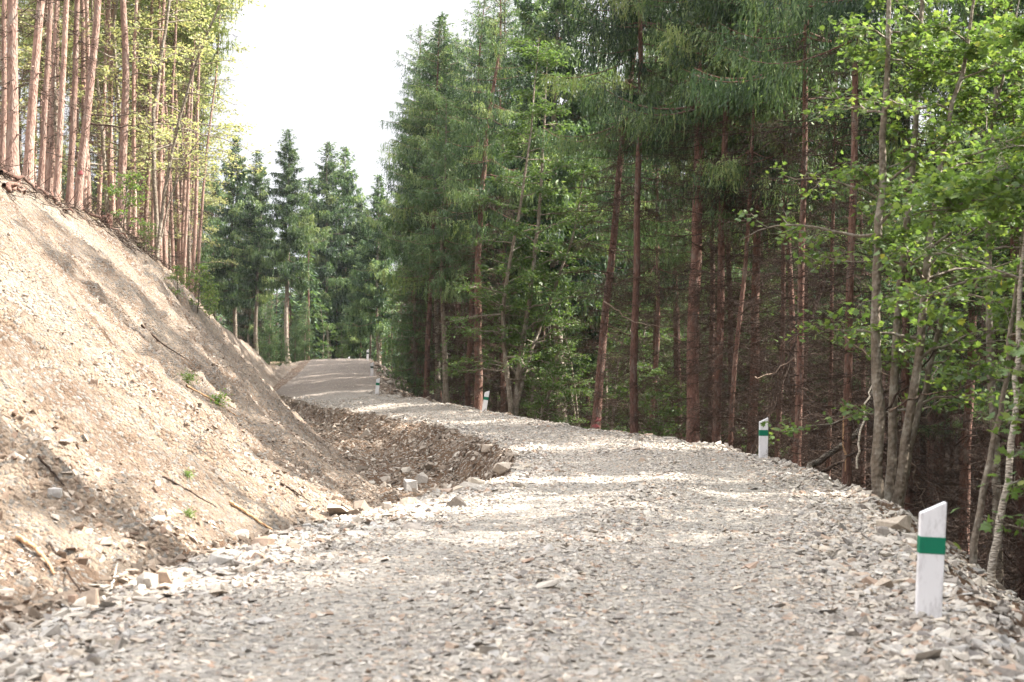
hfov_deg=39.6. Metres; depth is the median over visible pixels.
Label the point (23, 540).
stick
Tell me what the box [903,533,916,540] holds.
rock
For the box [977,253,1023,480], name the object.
spruce tree
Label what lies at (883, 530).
rock
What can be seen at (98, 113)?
spruce tree
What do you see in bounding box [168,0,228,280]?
spruce tree
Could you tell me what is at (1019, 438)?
maple tree
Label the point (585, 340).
spruce tree
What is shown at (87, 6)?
spruce tree
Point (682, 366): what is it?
beech tree
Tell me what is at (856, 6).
spruce tree
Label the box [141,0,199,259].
spruce tree
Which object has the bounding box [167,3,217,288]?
spruce tree
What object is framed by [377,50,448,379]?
spruce tree
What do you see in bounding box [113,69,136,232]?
spruce tree
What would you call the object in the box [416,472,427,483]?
rock
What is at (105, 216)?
exposed root
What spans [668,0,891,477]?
spruce tree
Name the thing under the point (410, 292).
spruce tree
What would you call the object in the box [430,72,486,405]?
spruce tree
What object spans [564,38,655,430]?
spruce tree
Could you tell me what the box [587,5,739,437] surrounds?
spruce tree
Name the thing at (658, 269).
spruce tree
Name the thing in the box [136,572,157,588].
rock
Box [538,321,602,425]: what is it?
beech tree
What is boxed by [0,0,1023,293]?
sky
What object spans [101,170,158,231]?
oak sapling
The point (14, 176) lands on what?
exposed root
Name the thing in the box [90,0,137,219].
spruce tree
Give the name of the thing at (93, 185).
spruce tree
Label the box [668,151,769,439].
spruce tree
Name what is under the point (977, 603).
embankment
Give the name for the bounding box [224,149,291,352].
spruce tree
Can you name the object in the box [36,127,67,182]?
spruce tree
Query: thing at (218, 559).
rock
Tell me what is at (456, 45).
spruce tree
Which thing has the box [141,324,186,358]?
stick
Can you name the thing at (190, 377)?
weed
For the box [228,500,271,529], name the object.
stick
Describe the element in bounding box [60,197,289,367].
hillside
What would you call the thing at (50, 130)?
spruce tree
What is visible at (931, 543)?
marker post
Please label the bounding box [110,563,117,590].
stick
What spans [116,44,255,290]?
hazel tree
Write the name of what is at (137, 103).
spruce tree
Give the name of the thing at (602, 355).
spruce tree
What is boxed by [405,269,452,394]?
spruce tree
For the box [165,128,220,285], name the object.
spruce tree
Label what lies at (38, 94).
spruce tree
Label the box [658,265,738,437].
beech tree
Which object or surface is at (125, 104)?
spruce tree
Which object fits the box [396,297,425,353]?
spruce tree
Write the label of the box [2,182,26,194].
exposed root
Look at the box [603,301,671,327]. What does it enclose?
dead branch
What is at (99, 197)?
spruce tree
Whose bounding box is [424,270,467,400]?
spruce tree
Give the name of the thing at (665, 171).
spruce tree
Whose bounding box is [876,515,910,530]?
rock
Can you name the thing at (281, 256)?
spruce tree
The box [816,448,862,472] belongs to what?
fallen trunk
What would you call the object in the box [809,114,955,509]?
spruce tree
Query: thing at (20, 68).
spruce tree
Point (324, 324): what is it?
beech tree
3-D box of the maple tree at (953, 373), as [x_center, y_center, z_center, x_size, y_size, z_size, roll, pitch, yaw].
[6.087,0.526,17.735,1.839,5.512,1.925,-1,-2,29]
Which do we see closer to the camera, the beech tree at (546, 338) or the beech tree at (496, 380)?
the beech tree at (546, 338)
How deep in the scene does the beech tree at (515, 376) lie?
82.75 m
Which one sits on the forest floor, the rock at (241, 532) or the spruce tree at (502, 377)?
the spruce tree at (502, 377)
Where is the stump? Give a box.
[106,213,112,226]
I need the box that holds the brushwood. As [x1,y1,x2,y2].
[0,147,216,315]
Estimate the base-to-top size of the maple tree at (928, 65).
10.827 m
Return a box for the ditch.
[0,359,515,634]
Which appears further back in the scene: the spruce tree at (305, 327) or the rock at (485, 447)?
the spruce tree at (305, 327)
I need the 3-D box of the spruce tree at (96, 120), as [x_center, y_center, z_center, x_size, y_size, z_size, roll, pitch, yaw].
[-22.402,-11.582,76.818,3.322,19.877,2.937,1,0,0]
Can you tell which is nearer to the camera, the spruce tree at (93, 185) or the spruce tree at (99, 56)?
the spruce tree at (99, 56)
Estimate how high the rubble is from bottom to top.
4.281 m
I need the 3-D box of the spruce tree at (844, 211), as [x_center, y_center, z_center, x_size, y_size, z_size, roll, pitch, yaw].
[8.450,-5.027,41.197,5.809,24.842,6.516,-1,-2,30]
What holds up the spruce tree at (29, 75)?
on the hillside
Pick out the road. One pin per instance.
(335, 380)
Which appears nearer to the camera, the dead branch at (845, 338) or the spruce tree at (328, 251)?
the dead branch at (845, 338)
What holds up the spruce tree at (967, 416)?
on the forest floor
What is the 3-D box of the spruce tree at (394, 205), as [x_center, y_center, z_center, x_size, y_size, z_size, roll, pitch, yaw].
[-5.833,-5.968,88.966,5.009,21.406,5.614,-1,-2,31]
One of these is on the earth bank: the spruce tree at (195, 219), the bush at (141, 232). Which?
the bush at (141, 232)
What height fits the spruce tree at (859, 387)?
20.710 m
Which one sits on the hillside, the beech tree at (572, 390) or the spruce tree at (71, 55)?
the spruce tree at (71, 55)
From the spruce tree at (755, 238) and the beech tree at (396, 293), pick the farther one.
the beech tree at (396, 293)
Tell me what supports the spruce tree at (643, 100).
on the embankment
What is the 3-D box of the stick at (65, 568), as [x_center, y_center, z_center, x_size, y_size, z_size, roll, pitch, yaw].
[-3.413,1.722,10.867,0.034,0.255,1.233,1,-2,-29]
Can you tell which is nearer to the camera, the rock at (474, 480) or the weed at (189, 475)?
the weed at (189, 475)
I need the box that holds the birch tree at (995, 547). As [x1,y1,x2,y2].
[892,60,1023,588]
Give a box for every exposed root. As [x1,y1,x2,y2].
[0,169,57,199]
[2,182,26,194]
[34,182,73,212]
[83,206,127,238]
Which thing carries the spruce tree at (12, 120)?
on the earth bank
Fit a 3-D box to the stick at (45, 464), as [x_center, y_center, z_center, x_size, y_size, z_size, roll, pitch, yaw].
[-4.079,1.145,12.576,0.262,0.269,0.032,0,-1,12]
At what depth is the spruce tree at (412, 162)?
75.90 m
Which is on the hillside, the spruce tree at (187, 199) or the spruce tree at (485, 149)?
the spruce tree at (187, 199)
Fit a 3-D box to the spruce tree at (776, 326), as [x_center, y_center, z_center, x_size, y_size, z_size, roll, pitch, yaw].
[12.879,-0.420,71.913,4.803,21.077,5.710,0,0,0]
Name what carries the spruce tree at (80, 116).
on the hillside
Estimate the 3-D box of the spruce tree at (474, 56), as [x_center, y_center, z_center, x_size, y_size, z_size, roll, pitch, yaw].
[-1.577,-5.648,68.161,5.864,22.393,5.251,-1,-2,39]
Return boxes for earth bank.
[0,174,381,620]
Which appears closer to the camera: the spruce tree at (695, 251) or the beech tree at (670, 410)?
the spruce tree at (695, 251)
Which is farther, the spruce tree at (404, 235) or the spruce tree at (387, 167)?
the spruce tree at (404, 235)
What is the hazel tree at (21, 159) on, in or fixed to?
on the hillside
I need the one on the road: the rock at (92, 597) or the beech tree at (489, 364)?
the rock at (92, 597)
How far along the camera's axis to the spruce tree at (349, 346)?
145.46 m
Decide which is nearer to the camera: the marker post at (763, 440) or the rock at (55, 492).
the rock at (55, 492)
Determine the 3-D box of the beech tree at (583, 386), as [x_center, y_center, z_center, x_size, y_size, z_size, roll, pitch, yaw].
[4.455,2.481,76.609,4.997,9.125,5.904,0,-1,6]
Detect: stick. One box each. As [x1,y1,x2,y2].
[15,534,54,574]
[38,455,63,485]
[48,542,81,592]
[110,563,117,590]
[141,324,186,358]
[162,476,215,506]
[185,385,236,415]
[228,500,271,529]
[281,482,310,501]
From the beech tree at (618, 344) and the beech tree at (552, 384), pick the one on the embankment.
the beech tree at (552, 384)
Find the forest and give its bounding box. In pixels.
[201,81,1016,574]
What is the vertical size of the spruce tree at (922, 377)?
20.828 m
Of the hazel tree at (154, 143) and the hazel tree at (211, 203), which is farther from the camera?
the hazel tree at (211, 203)
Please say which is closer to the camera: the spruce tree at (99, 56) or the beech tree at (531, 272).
the beech tree at (531, 272)
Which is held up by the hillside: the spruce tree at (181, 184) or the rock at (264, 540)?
the spruce tree at (181, 184)
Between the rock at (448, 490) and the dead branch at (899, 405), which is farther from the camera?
the dead branch at (899, 405)
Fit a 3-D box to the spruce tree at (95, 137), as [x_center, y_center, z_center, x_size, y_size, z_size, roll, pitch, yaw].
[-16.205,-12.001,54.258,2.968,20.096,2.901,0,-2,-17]
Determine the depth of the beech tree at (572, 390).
60.05 m
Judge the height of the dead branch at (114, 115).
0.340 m
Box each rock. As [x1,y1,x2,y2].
[48,487,62,497]
[68,594,77,602]
[80,589,99,604]
[90,379,99,386]
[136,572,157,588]
[151,515,164,522]
[156,569,171,583]
[209,553,235,564]
[235,529,248,536]
[251,536,274,545]
[381,501,391,510]
[400,497,416,505]
[403,479,417,490]
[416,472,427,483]
[441,488,452,493]
[468,477,484,483]
[481,444,492,451]
[493,462,514,475]
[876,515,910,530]
[876,526,888,535]
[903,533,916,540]
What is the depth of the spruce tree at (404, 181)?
84.48 m
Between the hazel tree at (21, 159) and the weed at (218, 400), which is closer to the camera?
the weed at (218, 400)
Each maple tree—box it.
[732,0,1023,507]
[828,5,1023,337]
[857,8,1023,585]
[918,182,1023,563]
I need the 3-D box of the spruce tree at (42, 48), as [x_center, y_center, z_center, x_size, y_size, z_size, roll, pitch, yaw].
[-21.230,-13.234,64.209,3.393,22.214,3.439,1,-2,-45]
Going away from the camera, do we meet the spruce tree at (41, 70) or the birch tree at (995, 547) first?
the birch tree at (995, 547)
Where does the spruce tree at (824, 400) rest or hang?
on the forest floor
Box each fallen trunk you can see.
[806,393,872,467]
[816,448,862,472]
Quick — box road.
[1,358,1015,681]
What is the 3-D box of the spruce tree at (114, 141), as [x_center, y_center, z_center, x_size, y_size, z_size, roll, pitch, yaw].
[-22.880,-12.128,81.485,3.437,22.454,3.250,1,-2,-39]
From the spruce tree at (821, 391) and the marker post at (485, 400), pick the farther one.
the spruce tree at (821, 391)
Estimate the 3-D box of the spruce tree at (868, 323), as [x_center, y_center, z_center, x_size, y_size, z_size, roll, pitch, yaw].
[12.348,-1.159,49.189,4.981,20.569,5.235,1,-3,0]
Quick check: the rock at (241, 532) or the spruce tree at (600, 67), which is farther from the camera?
the spruce tree at (600, 67)
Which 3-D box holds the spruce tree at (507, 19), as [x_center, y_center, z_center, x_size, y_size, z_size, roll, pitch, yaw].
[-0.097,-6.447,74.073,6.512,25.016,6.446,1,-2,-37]
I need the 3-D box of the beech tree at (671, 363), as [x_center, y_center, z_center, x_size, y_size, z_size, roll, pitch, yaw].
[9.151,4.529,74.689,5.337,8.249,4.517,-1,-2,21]
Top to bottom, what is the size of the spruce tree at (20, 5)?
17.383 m
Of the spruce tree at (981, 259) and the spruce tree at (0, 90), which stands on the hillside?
the spruce tree at (0, 90)
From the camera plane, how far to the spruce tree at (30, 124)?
32.08 m
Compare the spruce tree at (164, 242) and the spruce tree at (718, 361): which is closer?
the spruce tree at (718, 361)
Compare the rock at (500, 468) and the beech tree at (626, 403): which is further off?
the beech tree at (626, 403)
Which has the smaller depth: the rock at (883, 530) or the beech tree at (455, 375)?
the rock at (883, 530)
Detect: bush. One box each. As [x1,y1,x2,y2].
[134,223,159,253]
[164,264,194,298]
[179,263,219,312]
[195,284,227,318]
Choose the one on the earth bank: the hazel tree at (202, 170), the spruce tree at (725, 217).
the hazel tree at (202, 170)
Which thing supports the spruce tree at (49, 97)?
on the hillside
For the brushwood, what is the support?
on the hillside
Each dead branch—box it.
[90,120,161,127]
[91,109,144,117]
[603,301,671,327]
[754,338,829,378]
[803,371,867,397]
[842,336,903,407]
[856,385,871,468]
[885,345,967,409]
[889,377,995,411]
[899,357,991,430]
[910,463,924,508]
[938,345,976,430]
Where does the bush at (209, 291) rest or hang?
on the earth bank
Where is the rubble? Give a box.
[0,358,520,634]
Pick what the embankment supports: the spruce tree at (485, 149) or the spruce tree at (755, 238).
the spruce tree at (485, 149)
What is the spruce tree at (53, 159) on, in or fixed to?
on the hillside
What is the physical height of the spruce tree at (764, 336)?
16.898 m
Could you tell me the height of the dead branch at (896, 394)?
0.947 m
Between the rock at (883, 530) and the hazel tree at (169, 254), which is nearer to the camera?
the rock at (883, 530)
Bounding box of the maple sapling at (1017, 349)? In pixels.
[950,318,1023,549]
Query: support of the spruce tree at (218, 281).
on the hillside
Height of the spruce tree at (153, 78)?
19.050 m
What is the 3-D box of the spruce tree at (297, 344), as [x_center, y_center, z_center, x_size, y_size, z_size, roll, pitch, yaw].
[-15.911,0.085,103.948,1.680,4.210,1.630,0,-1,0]
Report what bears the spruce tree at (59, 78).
on the hillside
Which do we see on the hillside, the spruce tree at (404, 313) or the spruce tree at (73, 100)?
the spruce tree at (73, 100)
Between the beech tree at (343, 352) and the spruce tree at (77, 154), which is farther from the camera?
the beech tree at (343, 352)
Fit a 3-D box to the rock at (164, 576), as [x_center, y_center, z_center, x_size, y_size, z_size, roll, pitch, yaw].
[-2.675,1.837,10.938,0.136,0.168,0.065,0,-1,11]
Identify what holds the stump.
on the earth bank
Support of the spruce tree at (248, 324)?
on the embankment
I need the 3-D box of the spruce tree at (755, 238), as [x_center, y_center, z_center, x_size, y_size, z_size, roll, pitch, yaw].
[7.308,-6.220,39.961,6.850,25.269,6.284,1,0,0]
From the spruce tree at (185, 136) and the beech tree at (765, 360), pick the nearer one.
the beech tree at (765, 360)
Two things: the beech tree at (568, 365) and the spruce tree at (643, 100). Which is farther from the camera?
the beech tree at (568, 365)
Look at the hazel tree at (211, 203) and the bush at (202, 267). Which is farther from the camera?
the hazel tree at (211, 203)
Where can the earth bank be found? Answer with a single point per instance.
(100, 414)
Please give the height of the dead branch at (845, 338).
1.371 m
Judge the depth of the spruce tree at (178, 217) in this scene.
65.27 m
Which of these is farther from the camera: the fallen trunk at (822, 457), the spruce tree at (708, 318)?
the spruce tree at (708, 318)
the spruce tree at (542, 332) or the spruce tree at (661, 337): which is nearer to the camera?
the spruce tree at (542, 332)
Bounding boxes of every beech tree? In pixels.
[290,310,318,360]
[308,302,336,358]
[327,319,356,357]
[375,270,412,381]
[424,263,495,405]
[436,37,607,415]
[449,270,531,411]
[449,314,531,411]
[483,316,529,414]
[498,325,591,424]
[500,347,589,428]
[506,324,588,420]
[534,304,603,426]
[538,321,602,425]
[564,315,625,424]
[578,294,662,432]
[586,273,686,433]
[590,298,685,436]
[608,284,683,431]
[608,309,661,429]
[624,362,701,439]
[640,317,684,414]
[645,241,744,449]
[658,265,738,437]
[659,352,686,429]
[722,277,796,455]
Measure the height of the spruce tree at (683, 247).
21.217 m
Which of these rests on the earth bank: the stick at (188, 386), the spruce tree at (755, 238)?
the stick at (188, 386)
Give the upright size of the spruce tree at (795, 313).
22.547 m
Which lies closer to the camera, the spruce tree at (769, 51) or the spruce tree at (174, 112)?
the spruce tree at (769, 51)
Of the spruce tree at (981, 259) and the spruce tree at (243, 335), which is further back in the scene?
the spruce tree at (243, 335)
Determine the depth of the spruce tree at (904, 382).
29.18 m
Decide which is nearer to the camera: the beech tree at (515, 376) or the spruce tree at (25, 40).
the spruce tree at (25, 40)
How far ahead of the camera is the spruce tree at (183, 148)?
73.20 m
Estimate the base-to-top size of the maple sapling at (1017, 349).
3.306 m
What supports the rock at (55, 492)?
on the earth bank
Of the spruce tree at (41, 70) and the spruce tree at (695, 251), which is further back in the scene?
the spruce tree at (41, 70)
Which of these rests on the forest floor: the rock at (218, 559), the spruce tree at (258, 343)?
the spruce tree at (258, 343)
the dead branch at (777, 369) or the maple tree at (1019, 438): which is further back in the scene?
the dead branch at (777, 369)
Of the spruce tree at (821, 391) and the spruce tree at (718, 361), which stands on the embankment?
the spruce tree at (718, 361)
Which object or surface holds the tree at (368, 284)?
on the forest floor
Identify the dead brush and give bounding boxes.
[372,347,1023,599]
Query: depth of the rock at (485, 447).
33.15 m
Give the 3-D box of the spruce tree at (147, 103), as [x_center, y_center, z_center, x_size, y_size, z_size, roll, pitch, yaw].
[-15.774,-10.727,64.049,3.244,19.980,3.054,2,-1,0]
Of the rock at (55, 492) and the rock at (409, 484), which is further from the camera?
the rock at (409, 484)
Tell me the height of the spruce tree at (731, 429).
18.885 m
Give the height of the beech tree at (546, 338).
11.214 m
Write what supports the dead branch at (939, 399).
attached to the maple tree at (928, 65)
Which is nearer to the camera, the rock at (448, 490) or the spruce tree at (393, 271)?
the rock at (448, 490)
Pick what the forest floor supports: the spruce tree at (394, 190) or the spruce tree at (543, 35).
the spruce tree at (543, 35)
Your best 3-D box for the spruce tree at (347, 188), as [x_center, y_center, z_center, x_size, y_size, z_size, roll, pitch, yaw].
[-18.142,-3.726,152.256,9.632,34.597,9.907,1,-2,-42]
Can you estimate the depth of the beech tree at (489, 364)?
75.88 m
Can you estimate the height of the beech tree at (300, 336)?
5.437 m
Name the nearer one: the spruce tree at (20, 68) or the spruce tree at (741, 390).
the spruce tree at (20, 68)
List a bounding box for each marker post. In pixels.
[370,362,372,375]
[375,378,379,393]
[482,391,489,410]
[759,418,767,457]
[915,502,946,617]
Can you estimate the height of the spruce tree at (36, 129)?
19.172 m
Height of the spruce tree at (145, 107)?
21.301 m
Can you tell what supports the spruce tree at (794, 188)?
on the embankment
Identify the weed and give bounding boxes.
[177,369,198,385]
[182,467,194,478]
[183,508,197,518]
[207,388,231,407]
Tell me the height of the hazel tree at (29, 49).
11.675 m
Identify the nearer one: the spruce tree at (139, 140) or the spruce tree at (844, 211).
the spruce tree at (844, 211)
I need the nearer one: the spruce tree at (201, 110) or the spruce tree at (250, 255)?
the spruce tree at (201, 110)
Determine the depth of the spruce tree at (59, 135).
34.56 m
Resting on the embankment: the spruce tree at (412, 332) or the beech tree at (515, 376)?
the spruce tree at (412, 332)
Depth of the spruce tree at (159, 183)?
52.19 m
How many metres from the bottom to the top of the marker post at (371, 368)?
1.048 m
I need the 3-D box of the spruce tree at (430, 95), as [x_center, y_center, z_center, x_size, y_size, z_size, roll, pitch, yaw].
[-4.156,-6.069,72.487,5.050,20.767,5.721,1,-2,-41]
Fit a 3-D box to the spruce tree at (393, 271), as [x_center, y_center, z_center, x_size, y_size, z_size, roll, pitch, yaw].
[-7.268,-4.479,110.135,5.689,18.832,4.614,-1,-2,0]
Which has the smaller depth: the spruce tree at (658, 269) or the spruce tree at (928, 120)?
the spruce tree at (928, 120)
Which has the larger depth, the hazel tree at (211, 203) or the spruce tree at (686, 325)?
the spruce tree at (686, 325)
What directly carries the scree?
on the earth bank
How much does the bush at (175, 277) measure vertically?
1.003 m
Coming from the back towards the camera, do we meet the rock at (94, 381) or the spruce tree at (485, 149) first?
the spruce tree at (485, 149)
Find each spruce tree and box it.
[0,0,38,166]
[0,0,45,168]
[0,0,47,186]
[0,0,51,148]
[0,3,25,169]
[1,0,82,194]
[1,0,84,185]
[6,0,43,141]
[18,2,72,136]
[18,5,45,181]
[19,0,40,173]
[19,0,92,197]
[19,7,68,151]
[20,0,63,168]
[24,0,71,189]
[25,0,102,201]
[28,8,72,184]
[31,0,121,206]
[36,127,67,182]
[39,2,81,191]
[51,0,120,209]
[57,0,113,211]
[59,4,99,197]
[60,0,95,192]
[61,151,74,198]
[63,0,113,207]
[65,0,116,207]
[65,61,101,207]
[65,67,107,201]
[68,1,106,212]
[75,97,97,204]
[77,0,121,215]
[79,1,119,213]
[80,0,121,208]
[85,1,121,213]
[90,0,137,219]
[90,1,131,222]
[91,0,139,213]
[91,161,117,214]
[92,0,156,227]
[98,0,159,235]
[98,5,131,186]
[103,0,156,237]
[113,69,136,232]
[114,0,157,232]
[116,55,155,216]
[117,7,152,238]
[119,0,167,245]
[127,4,191,253]
[128,132,178,250]
[129,0,189,253]
[130,0,190,265]
[138,0,189,245]
[140,0,189,261]
[140,0,220,276]
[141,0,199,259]
[141,0,202,272]
[165,46,195,261]
[165,85,201,253]
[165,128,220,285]
[166,0,219,286]
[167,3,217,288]
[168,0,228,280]
[168,7,216,276]
[173,15,226,271]
[173,80,220,300]
[175,74,216,243]
[178,0,241,297]
[180,0,243,294]
[196,164,243,320]
[202,134,260,341]
[221,242,262,352]
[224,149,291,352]
[227,236,278,344]
[249,315,268,358]
[255,301,279,363]
[257,128,321,362]
[270,176,323,361]
[273,328,289,365]
[283,294,316,359]
[285,315,303,362]
[293,301,316,359]
[294,141,357,358]
[310,145,387,364]
[331,199,400,369]
[337,266,376,361]
[342,207,389,358]
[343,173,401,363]
[363,22,431,374]
[373,79,452,396]
[374,11,490,402]
[374,232,451,396]
[377,20,465,396]
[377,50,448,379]
[386,31,458,400]
[386,249,425,362]
[391,165,447,368]
[392,196,431,386]
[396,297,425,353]
[398,98,493,403]
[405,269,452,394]
[416,36,483,404]
[419,32,483,400]
[420,0,518,406]
[423,0,514,409]
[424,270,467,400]
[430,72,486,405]
[431,0,561,409]
[432,308,454,401]
[453,0,599,417]
[454,24,549,415]
[458,0,542,413]
[460,282,532,410]
[462,122,546,415]
[483,0,629,421]
[508,84,572,417]
[514,317,582,415]
[532,0,695,428]
[545,0,729,433]
[547,68,651,430]
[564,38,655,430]
[565,32,629,428]
[575,280,624,422]
[576,47,701,435]
[581,0,790,442]
[585,38,725,437]
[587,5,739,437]
[619,0,838,445]
[628,3,795,451]
[641,231,672,422]
[643,7,794,452]
[647,12,877,457]
[652,0,858,447]
[667,230,725,424]
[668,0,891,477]
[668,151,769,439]
[674,0,934,465]
[699,0,865,478]
[703,147,854,458]
[704,11,901,479]
[709,148,827,458]
[715,0,923,489]
[723,264,773,447]
[725,228,826,449]
[727,222,797,453]
[728,0,987,486]
[735,364,749,449]
[785,270,825,468]
[792,0,1023,544]
[807,241,840,474]
[808,211,899,486]
[809,42,932,490]
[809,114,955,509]
[809,219,873,482]
[813,209,887,486]
[833,167,936,514]
[852,270,922,478]
[861,0,1023,569]
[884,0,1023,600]
[911,0,1023,572]
[911,237,1008,548]
[914,0,1023,583]
[918,277,998,544]
[958,227,1023,583]
[973,292,1023,582]
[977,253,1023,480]
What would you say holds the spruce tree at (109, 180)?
on the hillside
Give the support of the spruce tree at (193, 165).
on the hillside
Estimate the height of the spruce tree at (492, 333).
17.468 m
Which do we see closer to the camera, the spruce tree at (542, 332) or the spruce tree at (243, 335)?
the spruce tree at (542, 332)
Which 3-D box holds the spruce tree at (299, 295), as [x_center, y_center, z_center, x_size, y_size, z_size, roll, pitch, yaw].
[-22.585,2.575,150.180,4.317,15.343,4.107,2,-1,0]
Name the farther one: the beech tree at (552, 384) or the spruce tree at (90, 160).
the spruce tree at (90, 160)
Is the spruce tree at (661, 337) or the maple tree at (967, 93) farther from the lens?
the spruce tree at (661, 337)
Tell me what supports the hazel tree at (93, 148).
on the hillside
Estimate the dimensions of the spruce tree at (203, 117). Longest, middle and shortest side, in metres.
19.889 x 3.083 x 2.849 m
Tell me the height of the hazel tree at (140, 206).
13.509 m
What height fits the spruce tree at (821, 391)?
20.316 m
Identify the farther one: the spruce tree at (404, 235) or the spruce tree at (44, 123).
the spruce tree at (404, 235)
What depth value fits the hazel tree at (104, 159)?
49.95 m
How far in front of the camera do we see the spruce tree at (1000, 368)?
53.00 m
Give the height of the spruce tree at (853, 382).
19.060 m
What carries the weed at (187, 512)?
on the earth bank
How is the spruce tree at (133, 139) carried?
on the hillside
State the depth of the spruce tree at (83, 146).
36.62 m
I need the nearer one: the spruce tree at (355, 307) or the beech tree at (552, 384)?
the beech tree at (552, 384)
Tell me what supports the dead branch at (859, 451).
attached to the maple tree at (928, 65)
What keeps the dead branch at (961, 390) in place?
hanging from the maple tree at (928, 65)
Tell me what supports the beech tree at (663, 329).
on the forest floor
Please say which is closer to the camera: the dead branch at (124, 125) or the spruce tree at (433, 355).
the dead branch at (124, 125)
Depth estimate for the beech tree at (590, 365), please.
51.87 m
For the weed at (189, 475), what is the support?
on the earth bank
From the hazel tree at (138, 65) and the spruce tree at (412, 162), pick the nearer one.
the hazel tree at (138, 65)
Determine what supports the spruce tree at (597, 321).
on the forest floor
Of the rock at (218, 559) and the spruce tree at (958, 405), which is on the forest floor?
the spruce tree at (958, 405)
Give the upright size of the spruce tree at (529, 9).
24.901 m
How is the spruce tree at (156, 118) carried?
on the hillside
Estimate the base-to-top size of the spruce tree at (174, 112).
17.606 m
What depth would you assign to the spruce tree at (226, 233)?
123.77 m
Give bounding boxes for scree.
[0,190,380,621]
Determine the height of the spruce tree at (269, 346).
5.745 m
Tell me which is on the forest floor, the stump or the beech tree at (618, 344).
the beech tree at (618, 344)
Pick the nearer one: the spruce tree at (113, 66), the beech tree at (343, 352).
the spruce tree at (113, 66)
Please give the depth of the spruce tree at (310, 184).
155.74 m
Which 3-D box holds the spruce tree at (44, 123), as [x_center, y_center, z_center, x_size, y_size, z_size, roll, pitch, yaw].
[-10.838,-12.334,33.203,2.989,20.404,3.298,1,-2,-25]
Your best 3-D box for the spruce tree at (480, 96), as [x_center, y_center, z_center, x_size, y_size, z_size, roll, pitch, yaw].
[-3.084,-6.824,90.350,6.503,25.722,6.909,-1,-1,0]
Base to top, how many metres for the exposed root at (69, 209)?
1.393 m
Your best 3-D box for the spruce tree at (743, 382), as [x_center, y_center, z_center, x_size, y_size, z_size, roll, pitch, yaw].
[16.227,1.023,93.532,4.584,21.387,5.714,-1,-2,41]
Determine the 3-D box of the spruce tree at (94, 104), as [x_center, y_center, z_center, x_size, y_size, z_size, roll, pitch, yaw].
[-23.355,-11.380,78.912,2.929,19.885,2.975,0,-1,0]
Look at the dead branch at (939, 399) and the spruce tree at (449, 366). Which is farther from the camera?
the spruce tree at (449, 366)
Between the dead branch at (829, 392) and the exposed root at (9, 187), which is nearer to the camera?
the dead branch at (829, 392)
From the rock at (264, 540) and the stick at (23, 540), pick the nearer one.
the stick at (23, 540)
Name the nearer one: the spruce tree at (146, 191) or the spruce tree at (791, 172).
the spruce tree at (791, 172)
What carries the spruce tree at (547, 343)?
on the forest floor
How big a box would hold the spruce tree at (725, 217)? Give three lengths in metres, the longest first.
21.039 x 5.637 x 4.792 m
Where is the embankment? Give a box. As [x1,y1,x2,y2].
[371,360,1023,652]
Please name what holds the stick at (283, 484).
on the earth bank
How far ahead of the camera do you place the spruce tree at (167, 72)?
58.61 m
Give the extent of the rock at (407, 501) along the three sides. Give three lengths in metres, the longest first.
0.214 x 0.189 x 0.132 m
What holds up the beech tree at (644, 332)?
on the forest floor
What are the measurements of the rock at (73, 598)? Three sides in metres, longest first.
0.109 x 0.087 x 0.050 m
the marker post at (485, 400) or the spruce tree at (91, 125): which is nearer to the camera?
the marker post at (485, 400)
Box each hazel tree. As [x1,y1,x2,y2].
[0,1,80,145]
[0,4,118,195]
[0,16,99,184]
[19,0,190,214]
[36,72,143,214]
[43,0,218,209]
[78,0,251,255]
[90,33,198,226]
[111,0,278,257]
[113,111,219,268]
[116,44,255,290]
[165,171,242,301]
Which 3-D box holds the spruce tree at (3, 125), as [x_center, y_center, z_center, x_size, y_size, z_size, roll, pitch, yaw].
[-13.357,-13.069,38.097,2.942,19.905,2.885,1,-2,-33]
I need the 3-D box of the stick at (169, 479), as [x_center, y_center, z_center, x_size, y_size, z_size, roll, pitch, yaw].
[-3.276,1.529,14.408,0.551,0.329,0.110,0,-1,-4]
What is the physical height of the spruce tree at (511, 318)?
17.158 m
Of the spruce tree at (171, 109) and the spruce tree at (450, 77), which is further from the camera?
the spruce tree at (450, 77)
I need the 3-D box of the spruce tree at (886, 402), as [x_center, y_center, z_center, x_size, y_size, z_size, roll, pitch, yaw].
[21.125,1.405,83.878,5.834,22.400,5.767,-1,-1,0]
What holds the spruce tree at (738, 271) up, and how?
on the forest floor
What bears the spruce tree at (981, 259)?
on the forest floor
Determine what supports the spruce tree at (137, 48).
on the hillside
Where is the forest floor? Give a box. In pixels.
[216,286,1017,592]
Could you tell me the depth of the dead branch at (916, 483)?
20.52 m
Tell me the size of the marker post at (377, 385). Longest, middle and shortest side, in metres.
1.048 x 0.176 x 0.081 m
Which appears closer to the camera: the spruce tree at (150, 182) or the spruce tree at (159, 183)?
the spruce tree at (159, 183)
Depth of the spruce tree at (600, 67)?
73.31 m
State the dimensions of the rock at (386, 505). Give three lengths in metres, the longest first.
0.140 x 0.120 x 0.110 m
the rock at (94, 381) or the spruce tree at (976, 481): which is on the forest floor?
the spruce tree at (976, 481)
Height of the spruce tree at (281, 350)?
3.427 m
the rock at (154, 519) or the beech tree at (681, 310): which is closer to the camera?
the rock at (154, 519)

